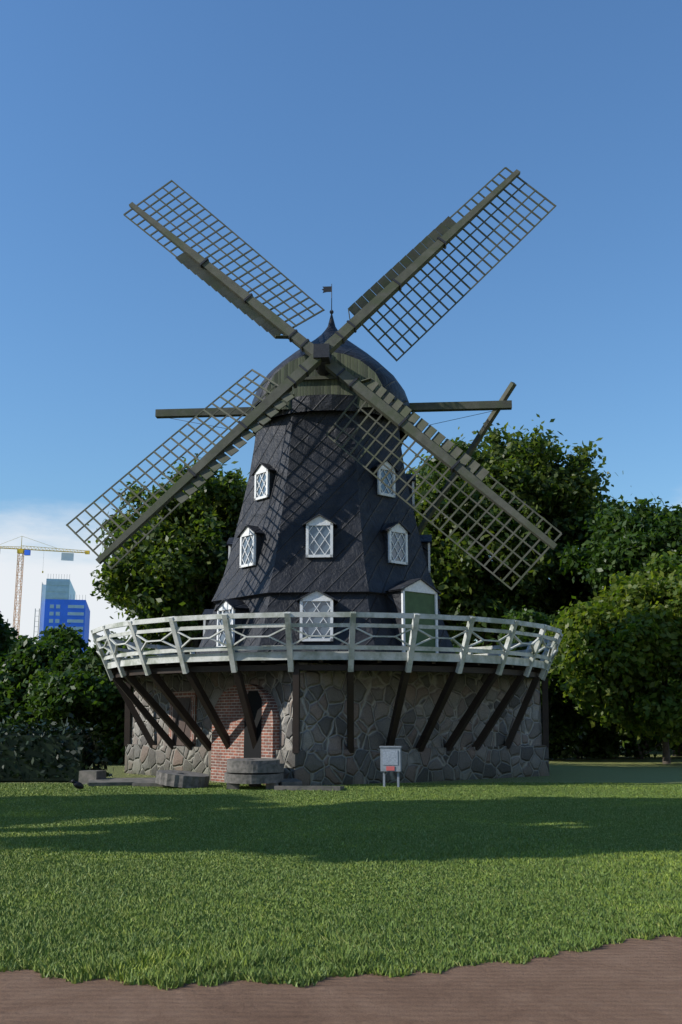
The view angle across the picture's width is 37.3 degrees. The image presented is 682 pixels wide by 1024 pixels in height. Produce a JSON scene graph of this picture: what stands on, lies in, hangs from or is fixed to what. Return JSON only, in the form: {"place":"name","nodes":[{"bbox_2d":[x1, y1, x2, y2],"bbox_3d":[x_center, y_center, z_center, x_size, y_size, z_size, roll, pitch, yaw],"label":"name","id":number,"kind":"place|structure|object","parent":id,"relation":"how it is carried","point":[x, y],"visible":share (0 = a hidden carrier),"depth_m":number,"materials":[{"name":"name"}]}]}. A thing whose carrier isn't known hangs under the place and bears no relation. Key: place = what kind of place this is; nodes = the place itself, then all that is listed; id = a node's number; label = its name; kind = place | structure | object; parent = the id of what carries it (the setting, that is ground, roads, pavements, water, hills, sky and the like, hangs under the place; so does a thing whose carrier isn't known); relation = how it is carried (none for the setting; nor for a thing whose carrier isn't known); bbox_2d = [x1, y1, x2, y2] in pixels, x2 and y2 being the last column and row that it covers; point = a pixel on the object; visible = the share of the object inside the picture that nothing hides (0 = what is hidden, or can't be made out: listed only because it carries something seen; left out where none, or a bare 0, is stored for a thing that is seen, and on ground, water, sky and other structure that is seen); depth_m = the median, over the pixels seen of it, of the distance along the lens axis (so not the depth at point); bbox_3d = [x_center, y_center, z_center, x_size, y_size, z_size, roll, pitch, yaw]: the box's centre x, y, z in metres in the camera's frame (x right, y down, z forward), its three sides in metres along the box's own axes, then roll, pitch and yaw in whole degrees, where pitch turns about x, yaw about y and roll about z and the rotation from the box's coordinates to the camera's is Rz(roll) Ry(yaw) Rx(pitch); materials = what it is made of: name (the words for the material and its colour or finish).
{"place":"outdoors","nodes":[
{"label":"outdoors","id":0,"kind":"place"},
{"bbox_2d":[33,574,89,651],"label":"highrise building","id":1,"kind":"structure","parent":0,"point":[60,604],"depth_m":385.66,"materials":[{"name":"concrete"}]},
{"bbox_2d":[196,394,455,664],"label":"windmill tower","id":2,"kind":"structure","parent":0,"point":[309,461],"depth_m":29.12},
{"bbox_2d":[202,459,440,651],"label":"window dormers","id":3,"kind":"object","parent":2,"relation":"attached to","point":[393,598],"visible":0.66,"depth_m":28.71,"materials":[{"name":"black wood"}]},
{"bbox_2d":[203,461,438,652],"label":"window frames","id":4,"kind":"structure","parent":3,"relation":"attached to","point":[420,586],"depth_m":28.61,"materials":[{"name":"white wood"}]},
{"bbox_2d":[219,469,435,652],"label":"window panes","id":5,"kind":"structure","parent":4,"relation":"in","point":[420,603],"depth_m":28.27,"materials":[{"name":"glass"}]},
{"bbox_2d":[251,284,410,414],"bbox_3d":[-0.310,-4.976,33.030,5.090,4.980,5.640,0,-12,-1],"label":"windmill cap","id":6,"kind":"object","parent":2,"relation":"on","point":[352,359],"visible":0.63,"depth_m":30.25,"materials":[{"name":"metal"}]},
{"bbox_2d":[66,167,561,589],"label":"windmill sails","id":7,"kind":"object","parent":6,"relation":"attached to","point":[399,275],"visible":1,"depth_m":29.40},
{"bbox_2d":[155,382,515,534],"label":"wooden beams","id":8,"kind":"structure","parent":6,"relation":"attached to","point":[502,403],"depth_m":32.43,"materials":[{"name":"wood"}]},
{"bbox_2d":[91,612,562,681],"bbox_3d":[-0.406,4.459,30.731,14.064,1.395,14.064,0,-12,-1],"label":"balcony railing","id":9,"kind":"object","parent":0,"point":[164,654],"visible":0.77,"depth_m":24.94,"materials":[{"name":"white wood"}]},
{"bbox_2d":[0,934,681,1023],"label":"gravel path","id":10,"kind":"structure","parent":0,"point":[633,981],"depth_m":5.78,"materials":[{"name":"brown gravel"}]},
{"bbox_2d":[0,740,681,989],"bbox_3d":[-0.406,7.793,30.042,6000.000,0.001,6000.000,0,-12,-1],"label":"lawn","id":11,"kind":"structure","parent":0,"point":[623,769],"depth_m":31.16,"materials":[{"name":"green plant"}]},
{"bbox_2d":[0,611,18,656],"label":"tree","id":12,"kind":"object","parent":11,"relation":"on","point":[6,634],"visible":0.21,"depth_m":42.78,"materials":[{"name":"green plant"}]},
{"bbox_2d":[0,623,88,734],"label":"tree","id":13,"kind":"object","parent":11,"relation":"on","point":[23,658],"visible":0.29,"depth_m":39.80,"materials":[{"name":"green plant"}]},
{"bbox_2d":[0,536,89,637],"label":"tower crane","id":14,"kind":"object","parent":11,"relation":"on","point":[64,556],"visible":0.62,"depth_m":432.55,"materials":[{"name":"metal"}]},
{"bbox_2d":[0,711,119,780],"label":"hedge","id":15,"kind":"object","parent":11,"relation":"on","point":[89,757],"depth_m":26.38,"materials":[{"name":"green plant"}]},
{"bbox_2d":[70,780,85,788],"bbox_3d":[-5.832,6.107,22.569,0.451,0.278,0.129,6,-13,-27],"label":"jackdaw bird","id":16,"kind":"object","parent":11,"relation":"on","point":[77,785],"visible":0.95,"depth_m":22.51},
{"bbox_2d":[11,631,156,761],"bbox_3d":[-8.644,7.020,38.040,7.232,5.152,6.078,0,-12,-1],"label":"tree","id":17,"kind":"object","parent":11,"relation":"on","point":[70,681],"depth_m":36.40,"materials":[{"name":"green plant"}]},
{"bbox_2d":[87,453,249,653],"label":"tree","id":18,"kind":"object","parent":11,"relation":"on","point":[143,579],"depth_m":47.25,"materials":[{"name":"green plant"}]},
{"bbox_2d":[79,758,344,790],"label":"millstones","id":19,"kind":"object","parent":11,"relation":"on","point":[257,772],"visible":0.98,"depth_m":23.50,"materials":[{"name":"stone"}]},
{"bbox_2d":[124,662,549,785],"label":"stone base wall","id":20,"kind":"structure","parent":11,"relation":"on","point":[324,756],"depth_m":26.55,"materials":[{"name":"stone"}]},
{"bbox_2d":[111,660,548,752],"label":"support struts","id":21,"kind":"object","parent":20,"relation":"on","point":[130,698],"visible":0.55,"depth_m":26.14,"materials":[{"name":"brown wood"}]},
{"bbox_2d":[0,666,681,764],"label":"shrub belt","id":22,"kind":"object","parent":11,"relation":"on","point":[598,738],"depth_m":40.83,"materials":[{"name":"green plant"}]},
{"bbox_2d":[379,746,401,786],"bbox_3d":[1.195,6.080,24.137,0.520,0.965,0.240,-2,-12,11],"label":"info cabinet","id":23,"kind":"object","parent":11,"relation":"on","point":[390,758],"visible":0.94,"depth_m":24.07,"materials":[{"name":"white metal"}]},
{"bbox_2d":[405,414,628,649],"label":"oak tree","id":24,"kind":"object","parent":11,"relation":"on","point":[528,472],"depth_m":48.95,"materials":[{"name":"green plant"}]},
{"bbox_2d":[452,605,595,743],"bbox_3d":[7.545,7.016,40.935,7.335,6.332,5.888,0,-12,-1],"label":"tree","id":25,"kind":"object","parent":11,"relation":"on","point":[566,720],"depth_m":39.40,"materials":[{"name":"green plant"}]},
{"bbox_2d":[537,551,681,763],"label":"tree","id":26,"kind":"object","parent":11,"relation":"on","point":[625,632],"depth_m":35.87,"materials":[{"name":"green plant"}]},
{"bbox_2d":[549,494,681,755],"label":"tree","id":27,"kind":"object","parent":11,"relation":"on","point":[627,541],"depth_m":44.05,"materials":[{"name":"green plant"}]},
{"bbox_2d":[0,0,681,648],"label":"sky","id":28,"kind":"structure","parent":0,"point":[332,137],"materials":[{"name":"blue"}]}
]}

